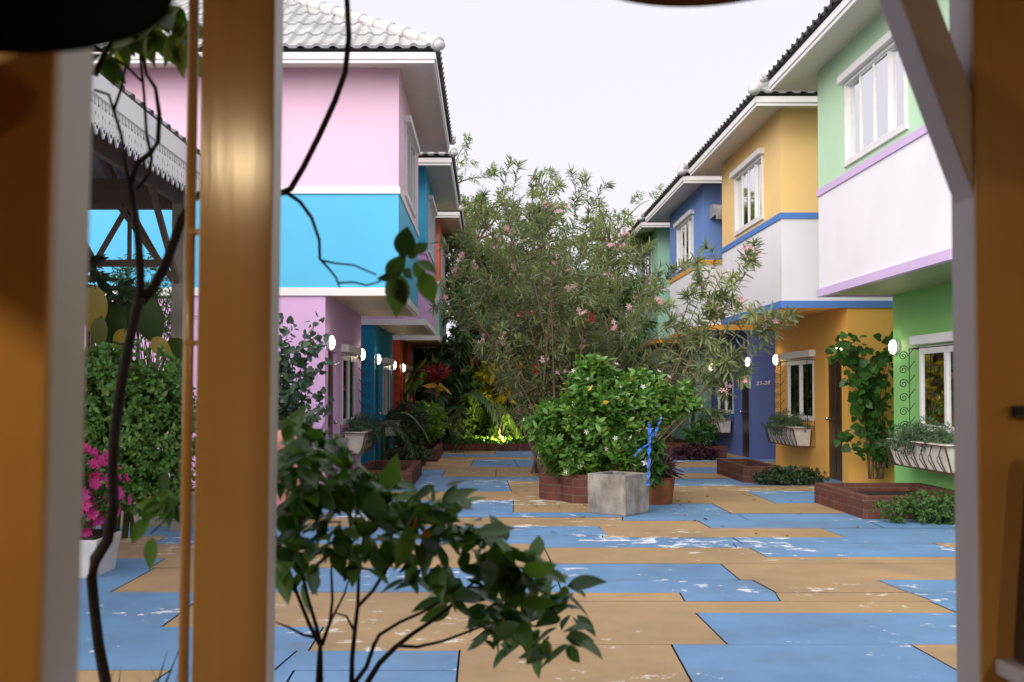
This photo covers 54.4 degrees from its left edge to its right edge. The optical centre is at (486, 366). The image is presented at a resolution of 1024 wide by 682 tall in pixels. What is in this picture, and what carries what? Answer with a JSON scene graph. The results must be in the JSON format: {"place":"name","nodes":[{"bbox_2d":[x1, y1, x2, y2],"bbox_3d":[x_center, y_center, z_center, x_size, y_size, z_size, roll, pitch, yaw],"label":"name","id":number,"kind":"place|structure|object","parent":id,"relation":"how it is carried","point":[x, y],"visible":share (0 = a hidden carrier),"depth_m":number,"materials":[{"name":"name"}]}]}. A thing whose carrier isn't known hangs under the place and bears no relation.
{"place":"outdoors","nodes":[
{"label":"outdoors","id":0,"kind":"place"},
{"bbox_2d":[111,653,177,681],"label":"grass","id":1,"kind":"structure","parent":0,"point":[167,678],"depth_m":2.59,"materials":[{"name":"green plant"}]},
{"bbox_2d":[78,451,956,681],"bbox_3d":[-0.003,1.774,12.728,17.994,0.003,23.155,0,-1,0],"label":"courtyard paving","id":2,"kind":"structure","parent":0,"point":[765,634],"depth_m":6.98,"materials":[{"name":"blue paint"}]},
{"bbox_2d":[80,529,120,577],"bbox_3d":[-3.270,1.500,7.965,0.507,0.325,0.507,0,-1,0],"label":"white planter","id":3,"kind":"object","parent":2,"relation":"on","point":[89,546],"visible":0.34,"depth_m":7.85,"materials":[{"name":"ceramic"}]},
{"bbox_2d":[81,443,131,537],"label":"bougainvillea","id":4,"kind":"object","parent":3,"relation":"in","point":[99,465],"visible":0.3,"depth_m":7.84,"materials":[{"name":"pink plant"}]},
{"bbox_2d":[85,254,158,528],"bbox_3d":[-3.918,0.250,10.232,1.114,2.925,0.942,0,-1,0],"label":"frangipani","id":5,"kind":"object","parent":2,"relation":"on","point":[124,295],"visible":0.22,"depth_m":10.21,"materials":[{"name":"green plant"}]},
{"bbox_2d":[87,284,182,537],"bbox_3d":[-3.469,0.451,9.764,1.047,2.508,0.293,0,-1,0],"label":"prickly pear cactus","id":6,"kind":"object","parent":2,"relation":"on","point":[105,321],"visible":0.42,"depth_m":9.75,"materials":[{"name":"green plant"}]},
{"bbox_2d":[83,337,195,528],"bbox_3d":[-3.967,0.710,9.039,2.926,1.957,1.153,0,-1,0],"label":"hedge","id":7,"kind":"object","parent":2,"relation":"on","point":[151,418],"visible":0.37,"depth_m":8.72,"materials":[{"name":"green plant"}]},
{"bbox_2d":[88,62,199,530],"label":"pavilion","id":8,"kind":"structure","parent":2,"relation":"on","point":[163,186],"depth_m":9.74,"materials":[{"name":"tile"}]},
{"bbox_2d":[94,492,194,525],"bbox_3d":[-3.625,1.552,10.889,1.550,0.370,0.350,0,-1,0],"label":"stone trough","id":9,"kind":"object","parent":2,"relation":"on","point":[153,523],"visible":0.03,"depth_m":10.71,"materials":[{"name":"grey stone"}]},
{"bbox_2d":[109,253,196,477],"bbox_3d":[-3.852,0.185,11.430,1.126,3.114,0.802,-1,-2,23],"label":"feathery shrub","id":10,"kind":"object","parent":2,"relation":"on","point":[128,271],"visible":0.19,"depth_m":11.35,"materials":[{"name":"green plant"}]},
{"bbox_2d":[88,0,455,487],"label":"row house","id":11,"kind":"structure","parent":2,"relation":"on","point":[355,190],"depth_m":13.81,"materials":[{"name":"pink paint"}]},
{"bbox_2d":[327,335,334,348],"bbox_3d":[-2.180,-0.336,13.963,0.102,0.200,0.198,0,-1,0],"label":"wall lamp","id":12,"kind":"object","parent":11,"relation":"attached to","point":[331,343],"visible":0.87,"depth_m":13.90,"materials":[{"name":"white glass"}]},
{"bbox_2d":[328,353,337,475],"bbox_3d":[-2.256,0.810,14.364,0.129,2.010,0.760,0,-1,0],"label":"door","id":13,"kind":"structure","parent":11,"relation":"in","point":[330,356],"depth_m":14.53,"materials":[{"name":"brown wood"}]},
{"bbox_2d":[341,344,370,431],"bbox_3d":[-2.167,0.359,16.096,0.394,1.360,1.660,0,-1,0],"label":"window","id":14,"kind":"structure","parent":11,"relation":"in","point":[348,361],"depth_m":16.13,"materials":[{"name":"white glass"}]},
{"bbox_2d":[340,424,375,454],"bbox_3d":[-2.034,1.139,15.956,0.410,0.468,1.582,0,-1,0],"label":"window box","id":15,"kind":"object","parent":11,"relation":"attached to","point":[357,442],"visible":0.66,"depth_m":15.24,"materials":[{"name":"metal"}]},
{"bbox_2d":[342,412,383,441],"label":"trailing plant","id":16,"kind":"object","parent":15,"relation":"in","point":[360,425],"visible":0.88,"depth_m":15.75,"materials":[{"name":"green plant"}]},
{"bbox_2d":[404,115,419,217],"bbox_3d":[-1.210,-3.106,15.749,0.180,1.200,2.010,0,-1,0],"label":"window","id":17,"kind":"structure","parent":11,"relation":"in","point":[412,147],"depth_m":15.73,"materials":[{"name":"white glass"}]},
{"bbox_2d":[277,430,299,506],"bbox_3d":[-2.451,1.244,12.523,0.520,1.049,0.512,0,-1,0],"label":"salmon jar","id":18,"kind":"object","parent":2,"relation":"on","point":[279,446],"visible":0.03,"depth_m":12.32,"materials":[{"name":"ceramic"}]},
{"bbox_2d":[278,311,338,423],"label":"ivy shrub","id":19,"kind":"object","parent":2,"relation":"on","point":[291,396],"visible":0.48,"depth_m":12.76,"materials":[{"name":"green plant"}]},
{"bbox_2d":[348,471,407,489],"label":"shrub","id":20,"kind":"object","parent":2,"relation":"on","point":[378,477],"visible":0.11,"depth_m":14.74,"materials":[{"name":"green plant"}]},
{"bbox_2d":[351,460,421,485],"bbox_3d":[-1.590,1.742,16.211,0.920,0.260,2.300,0,-1,0],"label":"brick planter","id":21,"kind":"object","parent":2,"relation":"on","point":[411,471],"visible":0.5,"depth_m":16.49,"materials":[{"name":"brick"}]},
{"bbox_2d":[361,412,429,459],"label":"palm","id":22,"kind":"object","parent":2,"relation":"on","point":[384,424],"visible":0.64,"depth_m":18.62,"materials":[{"name":"green plant"}]},
{"bbox_2d":[385,443,432,465],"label":"shrub","id":23,"kind":"object","parent":2,"relation":"on","point":[405,453],"visible":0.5,"depth_m":19.39,"materials":[{"name":"green plant"}]},
{"bbox_2d":[361,146,462,464],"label":"row house","id":24,"kind":"structure","parent":2,"relation":"on","point":[438,186],"depth_m":20.50,"materials":[{"name":"teal paint"}]},
{"bbox_2d":[376,365,380,459],"bbox_3d":[-2.256,0.963,20.382,0.129,2.010,0.760,0,-1,0],"label":"door","id":25,"kind":"structure","parent":24,"relation":"in","point":[377,413],"depth_m":20.60,"materials":[{"name":"brown wood"}]},
{"bbox_2d":[382,357,400,418],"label":"window","id":26,"kind":"structure","parent":24,"relation":"in","point":[386,368],"depth_m":22.05,"materials":[{"name":"white glass"}]},
{"bbox_2d":[385,420,404,436],"bbox_3d":[-2.034,1.292,21.974,0.410,0.468,1.582,0,-1,0],"label":"window box","id":27,"kind":"object","parent":24,"relation":"attached to","point":[389,430],"visible":0.27,"depth_m":21.27,"materials":[{"name":"metal"}]},
{"bbox_2d":[385,406,409,427],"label":"trailing plant","id":28,"kind":"object","parent":27,"relation":"in","point":[394,418],"visible":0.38,"depth_m":21.45,"materials":[{"name":"green plant"}]},
{"bbox_2d":[428,195,437,263],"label":"window","id":29,"kind":"structure","parent":24,"relation":"in","point":[432,210],"depth_m":21.70,"materials":[{"name":"white glass"}]},
{"bbox_2d":[394,443,442,461],"bbox_3d":[-1.485,1.886,21.859,0.930,0.260,2.600,0,-1,0],"label":"brick planter","id":30,"kind":"object","parent":2,"relation":"on","point":[436,451],"visible":0.42,"depth_m":21.07,"materials":[{"name":"brick"}]},
{"bbox_2d":[386,397,432,448],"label":"shrub","id":31,"kind":"object","parent":30,"relation":"in","point":[412,409],"visible":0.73,"depth_m":21.36,"materials":[{"name":"green plant"}]},
{"bbox_2d":[404,400,450,446],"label":"shrub","id":32,"kind":"object","parent":30,"relation":"in","point":[435,431],"visible":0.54,"depth_m":22.39,"materials":[{"name":"green plant"}]},
{"bbox_2d":[392,204,464,445],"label":"row house","id":33,"kind":"structure","parent":2,"relation":"on","point":[449,222],"depth_m":26.25,"materials":[{"name":"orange paint"}]},
{"bbox_2d":[405,365,417,409],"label":"window","id":34,"kind":"structure","parent":33,"relation":"in","point":[408,367],"depth_m":27.61,"materials":[{"name":"white glass"}]},
{"bbox_2d":[441,238,447,289],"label":"window","id":35,"kind":"structure","parent":33,"relation":"in","point":[443,251],"depth_m":27.54,"materials":[{"name":"white glass"}]},
{"bbox_2d":[413,362,450,442],"bbox_3d":[-1.258,0.957,24.317,0.918,2.226,0.882,1,-2,-32],"label":"cordyline","id":36,"kind":"object","parent":2,"relation":"on","point":[433,373],"visible":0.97,"depth_m":24.29,"materials":[{"name":"red plant"}]},
{"bbox_2d":[444,444,534,450],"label":"brick kerb","id":37,"kind":"structure","parent":2,"relation":"on","point":[499,447],"depth_m":24.30,"materials":[{"name":"red brick"}]},
{"bbox_2d":[392,433,686,450],"bbox_3d":[0.000,2.172,29.193,18.000,0.080,9.522,0,-1,0],"label":"garden bed","id":38,"kind":"object","parent":2,"relation":"on","point":[678,440],"visible":0.14,"depth_m":28.29,"materials":[{"name":"soil"}]},
{"bbox_2d":[413,348,438,430],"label":"garden shrub","id":39,"kind":"object","parent":38,"relation":"on","point":[419,354],"visible":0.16,"depth_m":31.01,"materials":[{"name":"green plant"}]},
{"bbox_2d":[426,334,472,440],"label":"garden shrub","id":40,"kind":"object","parent":38,"relation":"on","point":[453,351],"visible":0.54,"depth_m":25.41,"materials":[{"name":"green plant"}]},
{"bbox_2d":[392,389,522,452],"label":"palm","id":41,"kind":"object","parent":38,"relation":"on","point":[450,408],"visible":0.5,"depth_m":24.48,"materials":[{"name":"green plant"}]},
{"bbox_2d":[401,333,527,411],"bbox_3d":[-0.316,0.385,27.331,4.413,2.518,3.759,1,-2,-42],"label":"palm","id":42,"kind":"object","parent":38,"relation":"on","point":[419,365],"visible":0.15,"depth_m":26.72,"materials":[{"name":"green plant"}]},
{"bbox_2d":[416,332,521,435],"bbox_3d":[0.228,0.462,29.502,4.691,3.800,1.963,0,-1,0],"label":"garden shrub","id":43,"kind":"object","parent":38,"relation":"on","point":[419,390],"visible":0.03,"depth_m":29.46,"materials":[{"name":"green plant"}]},
{"bbox_2d":[459,363,498,436],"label":"garden shrub","id":44,"kind":"object","parent":38,"relation":"on","point":[474,385],"visible":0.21,"depth_m":26.67,"materials":[{"name":"green plant"}]},
{"bbox_2d":[445,132,519,435],"bbox_3d":[-0.797,-2.430,30.961,5.647,9.334,4.801,0,-1,0],"label":"feathery tree","id":45,"kind":"object","parent":38,"relation":"on","point":[474,201],"visible":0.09,"depth_m":30.54,"materials":[{"name":"green plant"}]},
{"bbox_2d":[441,281,545,436],"bbox_3d":[-0.004,-0.118,26.810,3.542,4.512,3.364,-1,-2,32],"label":"garden tree","id":46,"kind":"object","parent":38,"relation":"on","point":[454,331],"visible":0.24,"depth_m":26.52,"materials":[{"name":"green plant"}]},
{"bbox_2d":[472,352,520,441],"bbox_3d":[0.299,0.807,24.960,1.350,2.457,0.960,1,-2,-20],"label":"croton","id":47,"kind":"object","parent":38,"relation":"on","point":[484,374],"visible":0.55,"depth_m":24.88,"materials":[{"name":"yellow plant"}]},
{"bbox_2d":[443,184,553,340],"bbox_3d":[0.143,-1.556,28.973,4.397,7.485,4.661,-1,-2,38],"label":"feathery tree","id":48,"kind":"object","parent":38,"relation":"on","point":[484,258],"visible":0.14,"depth_m":28.86,"materials":[{"name":"green plant"}]},
{"bbox_2d":[481,386,526,436],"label":"garden shrub","id":49,"kind":"object","parent":38,"relation":"on","point":[490,429],"visible":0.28,"depth_m":26.38,"materials":[{"name":"green plant"}]},
{"bbox_2d":[480,260,598,363],"bbox_3d":[1.504,-0.414,26.694,3.617,5.103,3.697,0,-1,0],"label":"garden tree","id":50,"kind":"object","parent":38,"relation":"on","point":[548,293],"visible":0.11,"depth_m":26.64,"materials":[{"name":"green plant"}]},
{"bbox_2d":[444,433,634,443],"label":"ground cover","id":51,"kind":"object","parent":38,"relation":"on","point":[493,439],"visible":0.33,"depth_m":24.75,"materials":[{"name":"green plant"}]},
{"bbox_2d":[489,165,595,323],"bbox_3d":[1.844,-1.929,30.081,4.282,8.310,4.867,0,-1,0],"label":"feathery tree","id":52,"kind":"object","parent":38,"relation":"on","point":[540,207],"visible":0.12,"depth_m":29.91,"materials":[{"name":"green plant"}]},
{"bbox_2d":[527,183,663,350],"bbox_3d":[3.377,-1.519,28.811,3.976,7.408,5.013,-1,-2,32],"label":"feathery tree","id":53,"kind":"object","parent":38,"relation":"on","point":[613,230],"visible":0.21,"depth_m":28.23,"materials":[{"name":"green plant"}]},
{"bbox_2d":[539,276,666,373],"bbox_3d":[2.816,-0.077,24.657,3.292,4.306,3.519,0,-1,0],"label":"garden tree","id":54,"kind":"object","parent":38,"relation":"on","point":[627,299],"visible":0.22,"depth_m":24.14,"materials":[{"name":"green plant"}]},
{"bbox_2d":[609,338,647,371],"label":"garden shrub","id":55,"kind":"object","parent":38,"relation":"on","point":[626,367],"visible":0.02,"depth_m":26.33,"materials":[{"name":"green plant"}]},
{"bbox_2d":[638,330,682,442],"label":"shrub","id":56,"kind":"object","parent":38,"relation":"on","point":[675,383],"visible":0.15,"depth_m":25.30,"materials":[{"name":"green plant"}]},
{"bbox_2d":[424,342,669,432],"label":"garden wall","id":57,"kind":"structure","parent":2,"relation":"on","point":[656,361],"depth_m":33.11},
{"bbox_2d":[425,153,694,474],"bbox_3d":[1.448,-0.954,16.993,5.148,5.594,3.798,0,-1,0],"label":"oleander","id":58,"kind":"object","parent":2,"relation":"on","point":[546,378],"visible":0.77,"depth_m":16.75,"materials":[{"name":"green plant"}]},
{"bbox_2d":[539,466,640,503],"bbox_3d":[1.620,1.619,13.713,1.811,0.380,1.811,0,-1,0],"label":"lobed planter","id":59,"kind":"object","parent":2,"relation":"on","point":[573,488],"visible":0.28,"depth_m":13.10,"materials":[{"name":"red brick"}]},
{"bbox_2d":[522,353,704,480],"bbox_3d":[1.717,0.673,13.308,2.511,1.725,1.269,0,-1,0],"label":"gardenia bush","id":60,"kind":"object","parent":59,"relation":"in","point":[571,432],"visible":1,"depth_m":13.03,"materials":[{"name":"green plant"}]},
{"bbox_2d":[588,471,648,516],"bbox_3d":[1.575,1.520,11.895,0.530,0.485,0.530,-1,-2,40],"label":"concrete tub","id":61,"kind":"object","parent":2,"relation":"on","point":[620,493],"visible":0.94,"depth_m":11.71,"materials":[{"name":"concrete"}]},
{"bbox_2d":[634,417,667,484],"bbox_3d":[1.932,1.002,11.728,0.402,0.800,0.046,0,-1,0],"label":"blue ribbon","id":62,"kind":"object","parent":61,"relation":"attached to","point":[650,432],"visible":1,"depth_m":11.73,"materials":[{"name":"fabric"}]},
{"bbox_2d":[628,427,669,490],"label":"leafy plant","id":63,"kind":"object","parent":2,"relation":"on","point":[657,466],"visible":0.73,"depth_m":12.26,"materials":[{"name":"green plant"}]},
{"bbox_2d":[358,464,939,565],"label":"fallen leaves","id":64,"kind":"object","parent":2,"relation":"on","point":[669,503],"visible":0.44,"depth_m":12.44,"materials":[{"name":"brown plant"}]},
{"bbox_2d":[649,476,674,504],"bbox_3d":[2.170,1.615,12.983,0.570,0.350,0.570,0,-1,0],"label":"rusty pot","id":65,"kind":"object","parent":2,"relation":"on","point":[662,495],"visible":0.29,"depth_m":12.74,"materials":[{"name":"brown metal"}]},
{"bbox_2d":[638,449,684,482],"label":"spiky plant","id":66,"kind":"object","parent":65,"relation":"in","point":[670,472],"visible":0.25,"depth_m":12.80,"materials":[{"name":"purple plant"}]},
{"bbox_2d":[617,214,710,442],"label":"row house","id":67,"kind":"structure","parent":2,"relation":"on","point":[661,235],"depth_m":27.22,"materials":[{"name":"green paint"}]},
{"bbox_2d":[641,247,651,293],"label":"window","id":68,"kind":"structure","parent":67,"relation":"in","point":[650,253],"depth_m":28.76,"materials":[{"name":"white glass"}]},
{"bbox_2d":[663,443,726,457],"bbox_3d":[4.560,1.893,22.359,1.280,0.270,1.600,0,-1,0],"label":"brick planter","id":69,"kind":"object","parent":2,"relation":"on","point":[723,450],"visible":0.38,"depth_m":21.56,"materials":[{"name":"brick"}]},
{"bbox_2d":[682,418,720,445],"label":"shrub","id":70,"kind":"object","parent":69,"relation":"on","point":[708,435],"visible":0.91,"depth_m":21.75,"materials":[{"name":"green plant"}]},
{"bbox_2d":[671,442,720,459],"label":"shrub","id":71,"kind":"object","parent":2,"relation":"on","point":[696,451],"visible":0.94,"depth_m":21.06,"materials":[{"name":"purple plant"}]},
{"bbox_2d":[640,166,775,458],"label":"row house","id":72,"kind":"structure","parent":2,"relation":"on","point":[686,206],"depth_m":21.95,"materials":[{"name":"blue paint"}]},
{"bbox_2d":[673,209,693,272],"bbox_3d":[4.660,-2.912,23.406,0.180,1.200,2.010,0,-1,0],"label":"window","id":73,"kind":"structure","parent":72,"relation":"in","point":[684,226],"depth_m":23.36,"materials":[{"name":"white glass"}]},
{"bbox_2d":[701,413,733,433],"bbox_3d":[5.504,1.339,23.824,0.410,0.468,1.762,0,-1,0],"label":"window box","id":74,"kind":"object","parent":72,"relation":"attached to","point":[725,429],"visible":0.41,"depth_m":23.02,"materials":[{"name":"metal"}]},
{"bbox_2d":[697,406,730,423],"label":"trailing plant","id":75,"kind":"object","parent":74,"relation":"in","point":[705,418],"visible":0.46,"depth_m":23.72,"materials":[{"name":"green plant"}]},
{"bbox_2d":[708,370,733,418],"bbox_3d":[5.655,0.623,23.758,0.306,1.220,1.587,0,-1,-5],"label":"window","id":76,"kind":"structure","parent":72,"relation":"in","point":[724,405],"depth_m":23.62,"materials":[{"name":"white glass"}]},
{"bbox_2d":[739,366,748,457],"bbox_3d":[5.726,1.004,22.022,0.129,2.010,0.760,0,-1,0],"label":"door","id":77,"kind":"structure","parent":72,"relation":"in","point":[745,391],"depth_m":22.06,"materials":[{"name":"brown wood"}]},
{"bbox_2d":[633,236,805,465],"bbox_3d":[3.535,-0.180,15.505,3.073,3.969,1.523,-1,-2,43],"label":"oleander","id":78,"kind":"object","parent":2,"relation":"on","point":[723,370],"visible":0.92,"depth_m":15.28,"materials":[{"name":"green plant"}]},
{"bbox_2d":[717,459,781,482],"bbox_3d":[4.390,1.750,16.736,0.620,0.270,1.850,0,-1,0],"label":"brick planter","id":79,"kind":"object","parent":2,"relation":"on","point":[742,470],"visible":0.73,"depth_m":16.46,"materials":[{"name":"brick"}]},
{"bbox_2d":[683,81,894,482],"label":"row house","id":80,"kind":"structure","parent":2,"relation":"on","point":[758,151],"depth_m":16.39,"materials":[{"name":"yellow paint"}]},
{"bbox_2d":[729,148,763,236],"bbox_3d":[4.660,-3.056,17.738,0.180,1.200,2.010,0,-1,0],"label":"window","id":81,"kind":"structure","parent":80,"relation":"in","point":[748,176],"depth_m":17.71,"materials":[{"name":"white glass"}]},
{"bbox_2d":[764,420,814,446],"bbox_3d":[5.504,1.195,18.155,0.410,0.468,1.762,0,-1,0],"label":"window box","id":82,"kind":"object","parent":80,"relation":"attached to","point":[795,436],"visible":0.84,"depth_m":17.45,"materials":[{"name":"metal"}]},
{"bbox_2d":[760,408,810,436],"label":"trailing plant","id":83,"kind":"object","parent":82,"relation":"in","point":[784,420],"visible":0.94,"depth_m":18.00,"materials":[{"name":"green plant"}]},
{"bbox_2d":[774,350,814,427],"bbox_3d":[5.656,0.409,18.086,0.306,1.360,1.663,0,-1,-5],"label":"window","id":84,"kind":"structure","parent":80,"relation":"in","point":[800,372],"depth_m":18.05,"materials":[{"name":"white glass"}]},
{"bbox_2d":[825,358,842,480],"bbox_3d":[5.726,0.860,16.353,0.129,2.010,0.760,0,-1,0],"label":"door","id":85,"kind":"structure","parent":80,"relation":"in","point":[834,370],"depth_m":16.39,"materials":[{"name":"brown wood"}]},
{"bbox_2d":[753,464,829,485],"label":"shrub","id":86,"kind":"object","parent":2,"relation":"on","point":[790,476],"visible":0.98,"depth_m":15.44,"materials":[{"name":"green plant"}]},
{"bbox_2d":[759,0,954,489],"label":"row house","id":87,"kind":"structure","parent":2,"relation":"on","point":[883,194],"depth_m":12.41,"materials":[{"name":"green paint"}]},
{"bbox_2d":[837,30,908,167],"bbox_3d":[4.660,-3.202,11.990,0.180,1.200,2.010,0,-1,0],"label":"window","id":88,"kind":"structure","parent":87,"relation":"in","point":[875,85],"depth_m":11.97,"materials":[{"name":"white glass"}]},
{"bbox_2d":[889,340,899,353],"bbox_3d":[5.650,-0.269,13.841,0.102,0.200,0.198,0,-1,0],"label":"wall lamp","id":89,"kind":"object","parent":87,"relation":"attached to","point":[894,346],"visible":1,"depth_m":13.78,"materials":[{"name":"white glass"}]},
{"bbox_2d":[884,429,953,474],"bbox_3d":[5.504,1.049,12.407,0.410,0.468,1.762,0,-1,0],"label":"window box","id":90,"kind":"object","parent":87,"relation":"attached to","point":[936,457],"visible":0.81,"depth_m":12.12,"materials":[{"name":"metal"}]},
{"bbox_2d":[883,415,953,455],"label":"trailing plant","id":91,"kind":"object","parent":90,"relation":"in","point":[909,434],"visible":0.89,"depth_m":12.43,"materials":[{"name":"green plant"}]},
{"bbox_2d":[899,331,953,442],"bbox_3d":[5.656,0.263,12.337,0.306,1.360,1.663,0,-1,-5],"label":"window","id":92,"kind":"structure","parent":87,"relation":"in","point":[936,395],"depth_m":12.64,"materials":[{"name":"white glass"}]},
{"bbox_2d":[825,331,893,478],"bbox_3d":[5.876,0.476,15.197,1.294,2.526,0.728,0,-1,0],"label":"climbing vine","id":93,"kind":"object","parent":2,"relation":"on","point":[867,406],"visible":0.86,"depth_m":15.25,"materials":[{"name":"green plant"}]},
{"bbox_2d":[814,483,954,518],"bbox_3d":[4.970,1.634,12.162,1.380,0.270,1.700,0,-1,0],"label":"brick planter","id":94,"kind":"object","parent":2,"relation":"on","point":[858,500],"visible":0.62,"depth_m":12.29,"materials":[{"name":"brick"}]},
{"bbox_2d":[867,489,954,524],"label":"shrub","id":95,"kind":"object","parent":2,"relation":"on","point":[928,505],"visible":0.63,"depth_m":10.94,"materials":[{"name":"green plant"}]},
{"bbox_2d":[318,0,829,340],"label":"sky","id":96,"kind":"structure","parent":0,"point":[624,93],"materials":[{"name":"white"}]},
{"bbox_3d":[-1.000,1.462,2.614,2.400,0.130,0.900,0,-1,0],"label":"flower bed","id":97,"kind":"object","parent":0,"visible":0},
{"bbox_2d":[86,0,436,681],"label":"thin tree","id":98,"kind":"object","parent":97,"relation":"on","point":[172,48],"visible":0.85,"depth_m":2.30,"materials":[{"name":"brown plant"}]},
{"bbox_2d":[131,405,606,681],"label":"foreground shrub","id":99,"kind":"object","parent":97,"relation":"on","point":[495,569],"visible":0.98,"depth_m":2.40,"materials":[{"name":"green plant"}]},
{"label":"porch floor","id":100,"kind":"structure","parent":0,"visible":0},
{"bbox_2d":[0,48,93,681],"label":"porch post","id":101,"kind":"object","parent":100,"relation":"on","point":[45,129],"visible":1,"depth_m":0.98,"materials":[{"name":"brown wood"}]},
{"bbox_2d":[192,0,283,681],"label":"porch post","id":102,"kind":"object","parent":100,"relation":"on","point":[234,563],"visible":1,"depth_m":1.90,"materials":[{"name":"brown wood"}]},
{"bbox_2d":[178,0,198,681],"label":"pipe","id":103,"kind":"object","parent":102,"relation":"attached to","point":[191,234],"visible":0.85,"depth_m":1.92,"materials":[{"name":"brown metal"}]},
{"bbox_2d":[879,0,1023,681],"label":"porch post","id":104,"kind":"object","parent":100,"relation":"on","point":[965,74],"visible":1,"depth_m":1.86,"materials":[{"name":"wood"}]},
{"bbox_2d":[996,406,1023,681],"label":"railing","id":105,"kind":"object","parent":104,"relation":"attached to","point":[1011,670],"visible":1,"depth_m":1.79,"materials":[{"name":"white metal"}]},
{"bbox_2d":[1013,493,1023,663],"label":"dark plank","id":106,"kind":"object","parent":105,"relation":"on","point":[1018,653],"visible":1,"depth_m":1.80,"materials":[{"name":"brown wood"}]},
{"bbox_3d":[0.000,0.073,-0.277,5.600,2.740,5.050,0,-1,0],"label":"porch","id":107,"kind":"object","parent":100,"relation":"on","visible":0},
{"bbox_2d":[0,0,174,53],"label":"lamp shade","id":108,"kind":"object","parent":107,"relation":"hanging from","point":[38,26],"visible":1,"depth_m":0.91,"materials":[{"name":"black metal"}]},
{"bbox_2d":[621,0,749,6],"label":"lamp shade","id":109,"kind":"object","parent":107,"relation":"hanging from","point":[682,3],"visible":1,"depth_m":1.50,"materials":[{"name":"black metal"}]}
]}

